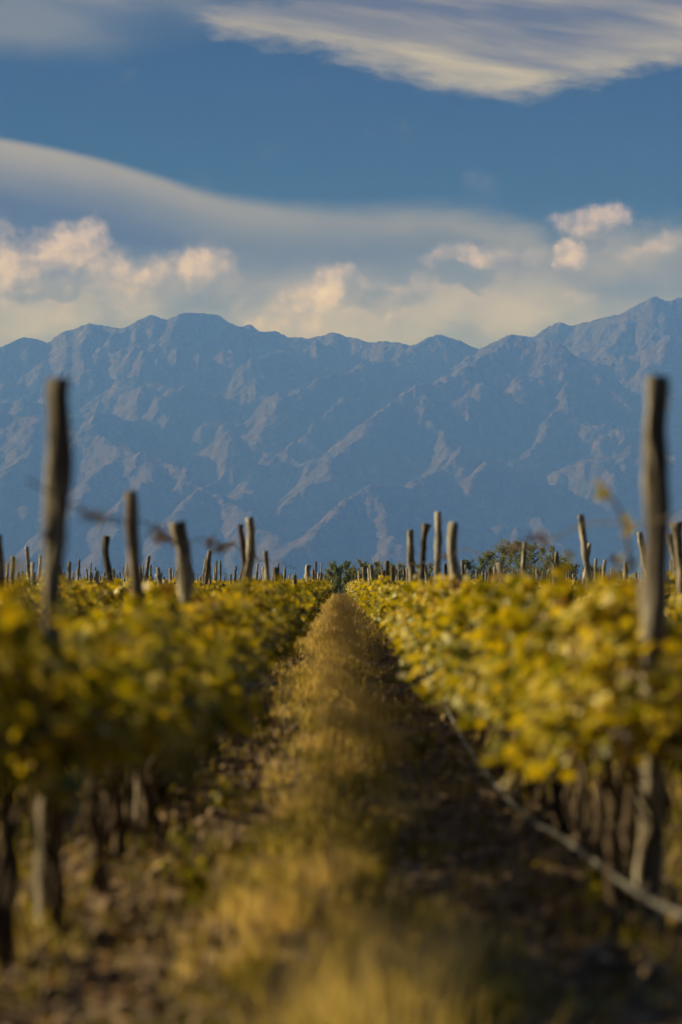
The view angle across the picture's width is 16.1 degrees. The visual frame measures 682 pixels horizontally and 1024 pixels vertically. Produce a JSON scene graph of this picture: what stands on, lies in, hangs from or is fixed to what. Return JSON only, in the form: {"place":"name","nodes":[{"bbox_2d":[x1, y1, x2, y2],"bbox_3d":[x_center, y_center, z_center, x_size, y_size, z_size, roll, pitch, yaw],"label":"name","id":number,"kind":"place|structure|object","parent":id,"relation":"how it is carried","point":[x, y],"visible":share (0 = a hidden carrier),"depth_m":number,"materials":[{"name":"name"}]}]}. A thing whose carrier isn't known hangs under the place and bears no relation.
{"place":"outdoors","nodes":[
{"label":"outdoors","id":0,"kind":"place"},
{"bbox_2d":[0,296,681,579],"bbox_3d":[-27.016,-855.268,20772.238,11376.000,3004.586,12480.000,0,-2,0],"label":"mountains","id":1,"kind":"structure","parent":0,"point":[332,447],"depth_m":21441.33,"materials":[{"name":"stone"}]},
{"bbox_2d":[0,580,681,1023],"bbox_3d":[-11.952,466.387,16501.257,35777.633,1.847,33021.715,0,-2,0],"label":"ground","id":2,"kind":"structure","parent":0,"point":[142,972],"depth_m":10.41,"materials":[{"name":"soil"}]},
{"bbox_2d":[0,535,4,604],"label":"wooden post","id":3,"kind":"object","parent":2,"relation":"on","point":[2,571],"visible":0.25,"depth_m":24.49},
{"bbox_2d":[0,597,43,629],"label":"grapevine","id":4,"kind":"object","parent":2,"relation":"on","point":[34,604],"visible":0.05,"depth_m":23.94,"materials":[{"name":"yellow plant"}]},
{"bbox_2d":[25,546,30,581],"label":"wooden post","id":5,"kind":"object","parent":2,"relation":"on","point":[28,567],"visible":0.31,"depth_m":63.79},
{"bbox_2d":[11,577,74,632],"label":"grapevine","id":6,"kind":"object","parent":2,"relation":"on","point":[39,597],"visible":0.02,"depth_m":24.84,"materials":[{"name":"yellow plant"}]},
{"bbox_2d":[10,572,90,633],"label":"grapevine","id":7,"kind":"object","parent":2,"relation":"on","point":[65,588],"visible":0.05,"depth_m":28.21,"materials":[{"name":"yellow plant"}]},
{"bbox_2d":[34,377,72,930],"bbox_3d":[-1.129,0.625,9.482,0.134,2.310,0.123,0,-2,15],"label":"wooden post","id":8,"kind":"object","parent":2,"relation":"on","point":[59,468],"visible":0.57,"depth_m":9.47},
{"bbox_2d":[26,479,294,567],"bbox_3d":[-1.116,0.693,35.194,0.260,0.203,53.401,0,-2,0],"label":"trellis wire","id":9,"kind":"object","parent":8,"relation":"attached to","point":[160,535],"visible":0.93,"depth_m":14.60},
{"bbox_2d":[22,575,93,634],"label":"grapevine","id":10,"kind":"object","parent":2,"relation":"on","point":[78,613],"visible":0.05,"depth_m":27.19,"materials":[{"name":"yellow plant"}]},
{"bbox_2d":[0,557,156,968],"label":"grapevine","id":11,"kind":"object","parent":2,"relation":"on","point":[23,725],"visible":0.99,"depth_m":8.14,"materials":[{"name":"green plant"}]},
{"bbox_2d":[42,589,120,622],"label":"grapevine","id":12,"kind":"object","parent":2,"relation":"on","point":[75,594],"visible":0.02,"depth_m":29.50,"materials":[{"name":"yellow plant"}]},
{"bbox_2d":[72,584,114,623],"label":"grapevine","id":13,"kind":"object","parent":2,"relation":"on","point":[87,586],"visible":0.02,"depth_m":30.39,"materials":[{"name":"yellow plant"}]},
{"bbox_2d":[70,572,122,619],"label":"grapevine","id":14,"kind":"object","parent":2,"relation":"on","point":[108,595],"visible":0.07,"depth_m":32.71,"materials":[{"name":"yellow plant"}]},
{"bbox_2d":[71,591,123,633],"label":"grapevine","id":15,"kind":"object","parent":2,"relation":"on","point":[116,602],"visible":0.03,"depth_m":31.81,"materials":[{"name":"yellow plant"}]},
{"bbox_2d":[72,573,125,617],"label":"grapevine","id":16,"kind":"object","parent":2,"relation":"on","point":[106,586],"visible":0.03,"depth_m":33.85,"materials":[{"name":"yellow plant"}]},
{"bbox_2d":[102,536,113,585],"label":"wooden post","id":17,"kind":"object","parent":2,"relation":"on","point":[105,553],"visible":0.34,"depth_m":36.46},
{"bbox_2d":[93,575,130,615],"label":"grapevine","id":18,"kind":"object","parent":2,"relation":"on","point":[127,593],"visible":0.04,"depth_m":35.15,"materials":[{"name":"yellow plant"}]},
{"bbox_2d":[7,612,248,944],"bbox_3d":[-1.099,1.036,9.417,1.476,1.298,2.158,0,-2,-3],"label":"grapevine","id":19,"kind":"object","parent":2,"relation":"on","point":[184,765],"visible":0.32,"depth_m":9.10,"materials":[{"name":"green plant"}]},
{"bbox_2d":[21,584,247,863],"bbox_3d":[-1.090,1.057,11.903,1.242,1.405,2.313,0,-2,-1],"label":"grapevine","id":20,"kind":"object","parent":2,"relation":"on","point":[118,825],"visible":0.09,"depth_m":11.66,"materials":[{"name":"yellow plant"}]},
{"bbox_2d":[31,597,241,895],"bbox_3d":[-1.050,1.055,10.640,1.261,1.365,2.158,0,-2,1],"label":"grapevine","id":21,"kind":"object","parent":2,"relation":"on","point":[96,853],"visible":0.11,"depth_m":10.50,"materials":[{"name":"yellow plant"}]},
{"bbox_2d":[124,491,148,821],"bbox_3d":[-1.121,0.884,13.391,0.160,2.004,0.115,0,-2,0],"label":"wooden post","id":22,"kind":"object","parent":2,"relation":"on","point":[132,540],"visible":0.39,"depth_m":13.37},
{"bbox_2d":[75,611,273,839],"bbox_3d":[-1.053,1.166,12.983,1.386,1.286,2.158,0,-2,0],"label":"grapevine","id":23,"kind":"object","parent":2,"relation":"on","point":[148,803],"visible":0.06,"depth_m":12.95,"materials":[{"name":"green plant"}]},
{"bbox_2d":[91,581,272,811],"bbox_3d":[-1.086,1.096,14.215,1.354,1.443,2.217,0,-2,-3],"label":"grapevine","id":24,"kind":"object","parent":2,"relation":"on","point":[198,612],"visible":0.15,"depth_m":13.99,"materials":[{"name":"yellow plant"}]},
{"bbox_2d":[169,521,199,754],"bbox_3d":[-1.149,1.031,17.773,0.232,1.931,0.161,0,-2,0],"label":"wooden post","id":25,"kind":"object","parent":2,"relation":"on","point":[185,583],"visible":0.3,"depth_m":17.73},
{"bbox_2d":[156,828,226,904],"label":"leafy weed","id":26,"kind":"object","parent":2,"relation":"on","point":[206,864],"visible":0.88,"depth_m":10.54,"materials":[{"name":"plant"}]},
{"bbox_2d":[122,581,274,753],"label":"grapevine","id":27,"kind":"object","parent":2,"relation":"on","point":[221,618],"visible":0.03,"depth_m":17.39,"materials":[{"name":"yellow plant"}]},
{"bbox_2d":[203,550,211,588],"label":"wooden post","id":28,"kind":"object","parent":2,"relation":"on","point":[207,565],"visible":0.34,"depth_m":57.85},
{"bbox_2d":[154,625,269,793],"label":"grapevine","id":29,"kind":"object","parent":2,"relation":"on","point":[235,640],"visible":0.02,"depth_m":14.99,"materials":[{"name":"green plant"}]},
{"bbox_2d":[167,593,268,758],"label":"grapevine","id":30,"kind":"object","parent":2,"relation":"on","point":[259,631],"visible":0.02,"depth_m":18.16,"materials":[{"name":"green plant"}]},
{"bbox_2d":[199,769,248,809],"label":"leafy weed","id":31,"kind":"object","parent":2,"relation":"on","point":[222,802],"visible":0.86,"depth_m":14.44,"materials":[{"name":"plant"}]},
{"bbox_2d":[185,620,270,785],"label":"grapevine","id":32,"kind":"object","parent":2,"relation":"on","point":[254,641],"visible":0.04,"depth_m":16.57,"materials":[{"name":"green plant"}]},
{"bbox_2d":[194,587,285,744],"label":"grapevine","id":33,"kind":"object","parent":2,"relation":"on","point":[265,625],"visible":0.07,"depth_m":19.26,"materials":[{"name":"green plant"}]},
{"bbox_2d":[237,524,246,581],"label":"wooden post","id":34,"kind":"object","parent":2,"relation":"on","point":[242,540],"visible":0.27,"depth_m":29.76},
{"bbox_2d":[209,590,280,687],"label":"grapevine","id":35,"kind":"object","parent":2,"relation":"on","point":[235,593],"visible":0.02,"depth_m":20.66,"materials":[{"name":"yellow plant"}]},
{"bbox_2d":[203,586,289,716],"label":"grapevine","id":36,"kind":"object","parent":2,"relation":"on","point":[277,605],"visible":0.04,"depth_m":23.20,"materials":[{"name":"yellow plant"}]},
{"bbox_2d":[202,579,290,666],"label":"grapevine","id":37,"kind":"object","parent":2,"relation":"on","point":[257,600],"visible":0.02,"depth_m":24.12,"materials":[{"name":"yellow plant"}]},
{"bbox_2d":[244,517,254,587],"bbox_3d":[-1.144,1.201,29.192,0.214,2.279,0.137,0,-2,-17],"label":"wooden post","id":38,"kind":"object","parent":2,"relation":"on","point":[250,549],"visible":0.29,"depth_m":29.19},
{"bbox_2d":[203,576,296,692],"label":"grapevine","id":39,"kind":"object","parent":2,"relation":"on","point":[253,588],"visible":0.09,"depth_m":27.54,"materials":[{"name":"yellow plant"}]},
{"bbox_2d":[225,618,285,715],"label":"grapevine","id":40,"kind":"object","parent":2,"relation":"on","point":[274,635],"depth_m":22.12,"materials":[{"name":"green plant"}]},
{"bbox_2d":[263,551,269,587],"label":"wooden post","id":41,"kind":"object","parent":2,"relation":"on","point":[266,568],"visible":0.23,"depth_m":37.47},
{"bbox_2d":[238,580,300,644],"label":"grapevine","id":42,"kind":"object","parent":2,"relation":"on","point":[288,591],"visible":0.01,"depth_m":31.18,"materials":[{"name":"yellow plant"}]},
{"bbox_2d":[241,576,308,682],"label":"grapevine","id":43,"kind":"object","parent":2,"relation":"on","point":[282,590],"visible":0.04,"depth_m":32.29,"materials":[{"name":"yellow plant"}]},
{"bbox_2d":[253,592,297,691],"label":"grapevine","id":44,"kind":"object","parent":2,"relation":"on","point":[289,606],"visible":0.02,"depth_m":30.19,"materials":[{"name":"yellow plant"}]},
{"bbox_2d":[255,596,299,666],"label":"grapevine","id":45,"kind":"object","parent":2,"relation":"on","point":[296,633],"visible":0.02,"depth_m":26.37,"materials":[{"name":"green plant"}]},
{"bbox_2d":[248,582,306,691],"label":"grapevine","id":46,"kind":"object","parent":2,"relation":"on","point":[300,636],"visible":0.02,"depth_m":28.70,"materials":[{"name":"yellow plant"}]},
{"bbox_2d":[256,591,305,664],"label":"grapevine","id":47,"kind":"object","parent":2,"relation":"on","point":[290,649],"visible":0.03,"depth_m":25.61,"materials":[{"name":"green plant"}]},
{"bbox_2d":[257,582,314,657],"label":"grapevine","id":48,"kind":"object","parent":2,"relation":"on","point":[297,594],"visible":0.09,"depth_m":39.78,"materials":[{"name":"yellow plant"}]},
{"bbox_2d":[265,575,310,619],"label":"grapevine","id":49,"kind":"object","parent":2,"relation":"on","point":[278,578],"visible":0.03,"depth_m":37.12,"materials":[{"name":"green plant"}]},
{"bbox_2d":[268,592,310,675],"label":"grapevine","id":50,"kind":"object","parent":2,"relation":"on","point":[305,605],"visible":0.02,"depth_m":34.18,"materials":[{"name":"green plant"}]},
{"bbox_2d":[283,594,307,640],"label":"grapevine","id":51,"kind":"object","parent":2,"relation":"on","point":[302,622],"visible":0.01,"depth_m":33.05,"materials":[{"name":"green plant"}]},
{"bbox_2d":[9,572,639,581],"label":"distant posts","id":52,"kind":"object","parent":2,"relation":"on","point":[224,578],"visible":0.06,"depth_m":172.79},
{"bbox_2d":[325,561,336,593],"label":"poplar tree","id":53,"kind":"object","parent":2,"relation":"on","point":[329,573],"visible":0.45,"depth_m":389.44,"materials":[{"name":"green plant"}]},
{"bbox_2d":[331,564,341,593],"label":"poplar tree","id":54,"kind":"object","parent":2,"relation":"on","point":[335,584],"visible":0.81,"depth_m":382.64,"materials":[{"name":"green plant"}]},
{"bbox_2d":[0,628,681,1023],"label":"soil clods","id":55,"kind":"object","parent":2,"relation":"on","point":[606,964],"visible":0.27,"depth_m":10.06,"materials":[{"name":"soil"}]},
{"bbox_2d":[0,608,681,1023],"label":"weeds","id":56,"kind":"object","parent":2,"relation":"on","point":[670,780],"visible":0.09,"depth_m":11.14,"materials":[{"name":"green plant"}]},
{"bbox_2d":[0,637,681,1023],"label":"fallen leaves","id":57,"kind":"object","parent":2,"relation":"on","point":[124,991],"visible":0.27,"depth_m":9.79,"materials":[{"name":"brown plant"}]},
{"bbox_2d":[4,576,681,604],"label":"distant vines","id":58,"kind":"object","parent":2,"relation":"on","point":[330,586],"visible":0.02,"depth_m":86.60,"materials":[{"name":"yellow plant"}]},
{"bbox_2d":[341,559,352,593],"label":"poplar tree","id":59,"kind":"object","parent":2,"relation":"on","point":[347,578],"visible":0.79,"depth_m":386.00,"materials":[{"name":"green plant"}]},
{"bbox_2d":[17,592,681,1023],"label":"grass","id":60,"kind":"structure","parent":2,"relation":"on","point":[337,698],"depth_m":10.10,"materials":[{"name":"plant"}]},
{"bbox_2d":[358,579,405,636],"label":"grapevine","id":61,"kind":"object","parent":2,"relation":"on","point":[364,598],"visible":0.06,"depth_m":56.10,"materials":[{"name":"yellow plant"}]},
{"bbox_2d":[366,575,406,614],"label":"grapevine","id":62,"kind":"object","parent":2,"relation":"on","point":[383,581],"visible":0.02,"depth_m":48.50,"materials":[{"name":"yellow plant"}]},
{"bbox_2d":[372,589,430,621],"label":"grapevine","id":63,"kind":"object","parent":2,"relation":"on","point":[383,601],"visible":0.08,"depth_m":41.14,"materials":[{"name":"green plant"}]},
{"bbox_2d":[386,585,424,649],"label":"grapevine","id":64,"kind":"object","parent":2,"relation":"on","point":[388,619],"visible":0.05,"depth_m":30.06,"materials":[{"name":"yellow plant"}]},
{"bbox_2d":[407,530,415,584],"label":"wooden post","id":65,"kind":"object","parent":2,"relation":"on","point":[410,552],"visible":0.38,"depth_m":40.94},
{"bbox_2d":[378,574,444,675],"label":"grapevine","id":66,"kind":"object","parent":2,"relation":"on","point":[393,608],"visible":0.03,"depth_m":32.11,"materials":[{"name":"yellow plant"}]},
{"bbox_2d":[382,593,440,684],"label":"grapevine","id":67,"kind":"object","parent":2,"relation":"on","point":[390,626],"visible":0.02,"depth_m":27.20,"materials":[{"name":"yellow plant"}]},
{"bbox_2d":[383,582,445,690],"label":"grapevine","id":68,"kind":"object","parent":2,"relation":"on","point":[416,599],"visible":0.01,"depth_m":29.16,"materials":[{"name":"yellow plant"}]},
{"bbox_2d":[387,594,443,705],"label":"grapevine","id":69,"kind":"object","parent":2,"relation":"on","point":[403,609],"visible":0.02,"depth_m":26.52,"materials":[{"name":"yellow plant"}]},
{"bbox_2d":[402,730,436,759],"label":"leafy weed","id":70,"kind":"object","parent":2,"relation":"on","point":[423,746],"visible":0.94,"depth_m":18.44,"materials":[{"name":"plant"}]},
{"bbox_2d":[418,523,430,662],"bbox_3d":[1.188,1.324,34.470,0.203,2.334,0.140,0,-2,0],"label":"wooden post","id":71,"kind":"object","parent":2,"relation":"on","point":[424,534],"visible":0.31,"depth_m":34.46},
{"bbox_2d":[391,598,459,717],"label":"grapevine","id":72,"kind":"object","parent":2,"relation":"on","point":[409,605],"visible":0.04,"depth_m":24.07,"materials":[{"name":"yellow plant"}]},
{"bbox_2d":[392,573,467,709],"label":"grapevine","id":73,"kind":"object","parent":2,"relation":"on","point":[440,576],"visible":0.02,"depth_m":23.06,"materials":[{"name":"yellow plant"}]},
{"bbox_2d":[389,573,474,709],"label":"grapevine","id":74,"kind":"object","parent":2,"relation":"on","point":[407,590],"visible":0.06,"depth_m":25.33,"materials":[{"name":"yellow plant"}]},
{"bbox_2d":[397,591,474,730],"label":"grapevine","id":75,"kind":"object","parent":2,"relation":"on","point":[419,611],"visible":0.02,"depth_m":21.77,"materials":[{"name":"yellow plant"}]},
{"bbox_2d":[434,512,442,589],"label":"wooden post","id":76,"kind":"object","parent":2,"relation":"on","point":[438,538],"visible":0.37,"depth_m":30.17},
{"bbox_2d":[406,586,489,735],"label":"grapevine","id":77,"kind":"object","parent":2,"relation":"on","point":[420,647],"visible":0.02,"depth_m":20.92,"materials":[{"name":"yellow plant"}]},
{"bbox_2d":[447,522,462,582],"bbox_3d":[1.220,1.171,25.482,0.194,2.139,0.150,0,-2,0],"label":"wooden post","id":78,"kind":"object","parent":2,"relation":"on","point":[454,568],"visible":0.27,"depth_m":25.49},
{"bbox_2d":[397,615,521,784],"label":"grapevine","id":79,"kind":"object","parent":2,"relation":"on","point":[445,653],"visible":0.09,"depth_m":16.35,"materials":[{"name":"yellow plant"}]},
{"bbox_2d":[429,623,495,746],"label":"grapevine","id":80,"kind":"object","parent":2,"relation":"on","point":[482,733],"depth_m":19.51,"materials":[{"name":"plant"}]},
{"bbox_2d":[403,566,537,758],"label":"grapevine","id":81,"kind":"object","parent":2,"relation":"on","point":[463,591],"visible":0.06,"depth_m":18.70,"materials":[{"name":"yellow plant"}]},
{"bbox_2d":[473,555,489,579],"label":"tree","id":82,"kind":"object","parent":2,"relation":"on","point":[482,563],"visible":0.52,"depth_m":404.55,"materials":[{"name":"green plant"}]},
{"bbox_2d":[421,572,548,769],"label":"grapevine","id":83,"kind":"object","parent":2,"relation":"on","point":[456,599],"visible":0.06,"depth_m":17.68,"materials":[{"name":"yellow plant"}]},
{"bbox_2d":[481,549,502,574],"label":"tree","id":84,"kind":"object","parent":2,"relation":"on","point":[489,555],"visible":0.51,"depth_m":409.26,"materials":[{"name":"green plant"}]},
{"bbox_2d":[410,589,585,801],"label":"grapevine","id":85,"kind":"object","parent":2,"relation":"on","point":[449,695],"visible":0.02,"depth_m":14.82,"materials":[{"name":"yellow plant"}]},
{"bbox_2d":[494,544,512,575],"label":"tree","id":86,"kind":"object","parent":2,"relation":"on","point":[502,551],"visible":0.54,"depth_m":414.88,"materials":[{"name":"green plant"}]},
{"bbox_2d":[496,538,519,573],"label":"tree","id":87,"kind":"object","parent":2,"relation":"on","point":[510,555],"visible":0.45,"depth_m":419.60,"materials":[{"name":"green plant"}]},
{"bbox_2d":[429,611,594,837],"bbox_3d":[1.172,1.131,12.801,1.350,1.308,2.313,0,-2,5],"label":"grapevine","id":88,"kind":"object","parent":2,"relation":"on","point":[561,799],"visible":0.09,"depth_m":12.57,"materials":[{"name":"yellow plant"}]},
{"bbox_2d":[434,549,603,811],"bbox_3d":[1.191,1.031,14.241,1.301,1.609,2.145,0,-2,3],"label":"grapevine","id":89,"kind":"object","parent":2,"relation":"on","point":[499,592],"visible":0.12,"depth_m":14.12,"materials":[{"name":"yellow plant"}]},
{"bbox_2d":[510,540,532,575],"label":"tree","id":90,"kind":"object","parent":2,"relation":"on","point":[518,558],"visible":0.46,"depth_m":400.58,"materials":[{"name":"green plant"}]},
{"bbox_2d":[521,542,525,572],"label":"wooden post","id":91,"kind":"object","parent":2,"relation":"on","point":[523,562],"visible":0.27,"depth_m":45.97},
{"bbox_2d":[518,543,544,576],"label":"tree","id":92,"kind":"object","parent":2,"relation":"on","point":[531,552],"visible":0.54,"depth_m":405.74,"materials":[{"name":"green plant"}]},
{"bbox_2d":[385,626,681,917],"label":"irrigation hose","id":93,"kind":"object","parent":2,"relation":"on","point":[632,888],"visible":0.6,"depth_m":10.94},
{"bbox_2d":[531,547,554,578],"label":"tree","id":94,"kind":"object","parent":2,"relation":"on","point":[545,567],"visible":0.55,"depth_m":410.55,"materials":[{"name":"green plant"}]},
{"bbox_2d":[543,545,563,579],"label":"tree","id":95,"kind":"object","parent":2,"relation":"on","point":[552,553],"visible":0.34,"depth_m":415.79,"materials":[{"name":"green plant"}]},
{"bbox_2d":[468,554,640,858],"bbox_3d":[1.184,0.992,11.991,1.114,1.561,2.145,0,-2,1],"label":"grapevine","id":96,"kind":"object","parent":2,"relation":"on","point":[516,597],"visible":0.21,"depth_m":11.87,"materials":[{"name":"yellow plant"}]},
{"bbox_2d":[476,587,681,924],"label":"grapevine","id":97,"kind":"object","parent":2,"relation":"on","point":[628,723],"visible":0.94,"depth_m":9.31,"materials":[{"name":"yellow plant"}]},
{"bbox_2d":[578,514,591,587],"bbox_3d":[3.512,1.265,34.575,0.253,2.460,0.119,0,-2,0],"label":"wooden post","id":98,"kind":"object","parent":2,"relation":"on","point":[584,544],"visible":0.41,"depth_m":34.58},
{"bbox_2d":[493,576,681,892],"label":"grapevine","id":99,"kind":"object","parent":2,"relation":"on","point":[547,630],"visible":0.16,"depth_m":10.51,"materials":[{"name":"yellow plant"}]},
{"bbox_2d":[594,479,636,574],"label":"vine shoot","id":100,"kind":"object","parent":99,"relation":"on","point":[603,492],"visible":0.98,"depth_m":10.59,"materials":[{"name":"plant"}]},
{"bbox_2d":[580,856,622,900],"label":"leafy weed","id":101,"kind":"object","parent":2,"relation":"on","point":[595,874],"visible":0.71,"depth_m":10.25,"materials":[{"name":"plant"}]},
{"bbox_2d":[600,567,676,609],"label":"grapevine","id":102,"kind":"object","parent":2,"relation":"on","point":[672,580],"visible":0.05,"depth_m":26.22,"materials":[{"name":"yellow plant"}]},
{"bbox_2d":[637,532,644,564],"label":"wooden post","id":103,"kind":"object","parent":2,"relation":"on","point":[640,540],"visible":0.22,"depth_m":43.94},
{"bbox_2d":[634,375,669,927],"bbox_3d":[1.224,0.613,9.480,0.146,2.307,0.134,0,-2,-17],"label":"wooden post","id":104,"kind":"object","parent":2,"relation":"on","point":[653,590],"visible":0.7,"depth_m":9.46,"materials":[{"name":"wood"}]},
{"bbox_2d":[670,533,676,595],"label":"wooden post","id":105,"kind":"object","parent":2,"relation":"on","point":[672,551],"visible":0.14,"depth_m":26.16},
{"bbox_2d":[667,586,681,618],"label":"grapevine","id":106,"kind":"object","parent":2,"relation":"on","point":[673,612],"visible":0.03,"depth_m":24.40,"materials":[{"name":"yellow plant"}]},
{"bbox_2d":[670,522,681,593],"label":"wooden post","id":107,"kind":"object","parent":2,"relation":"on","point":[676,527],"visible":0.44,"depth_m":25.46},
{"bbox_2d":[0,0,681,348],"label":"sky","id":108,"kind":"structure","parent":0,"point":[477,173],"materials":[{"name":"blue"}]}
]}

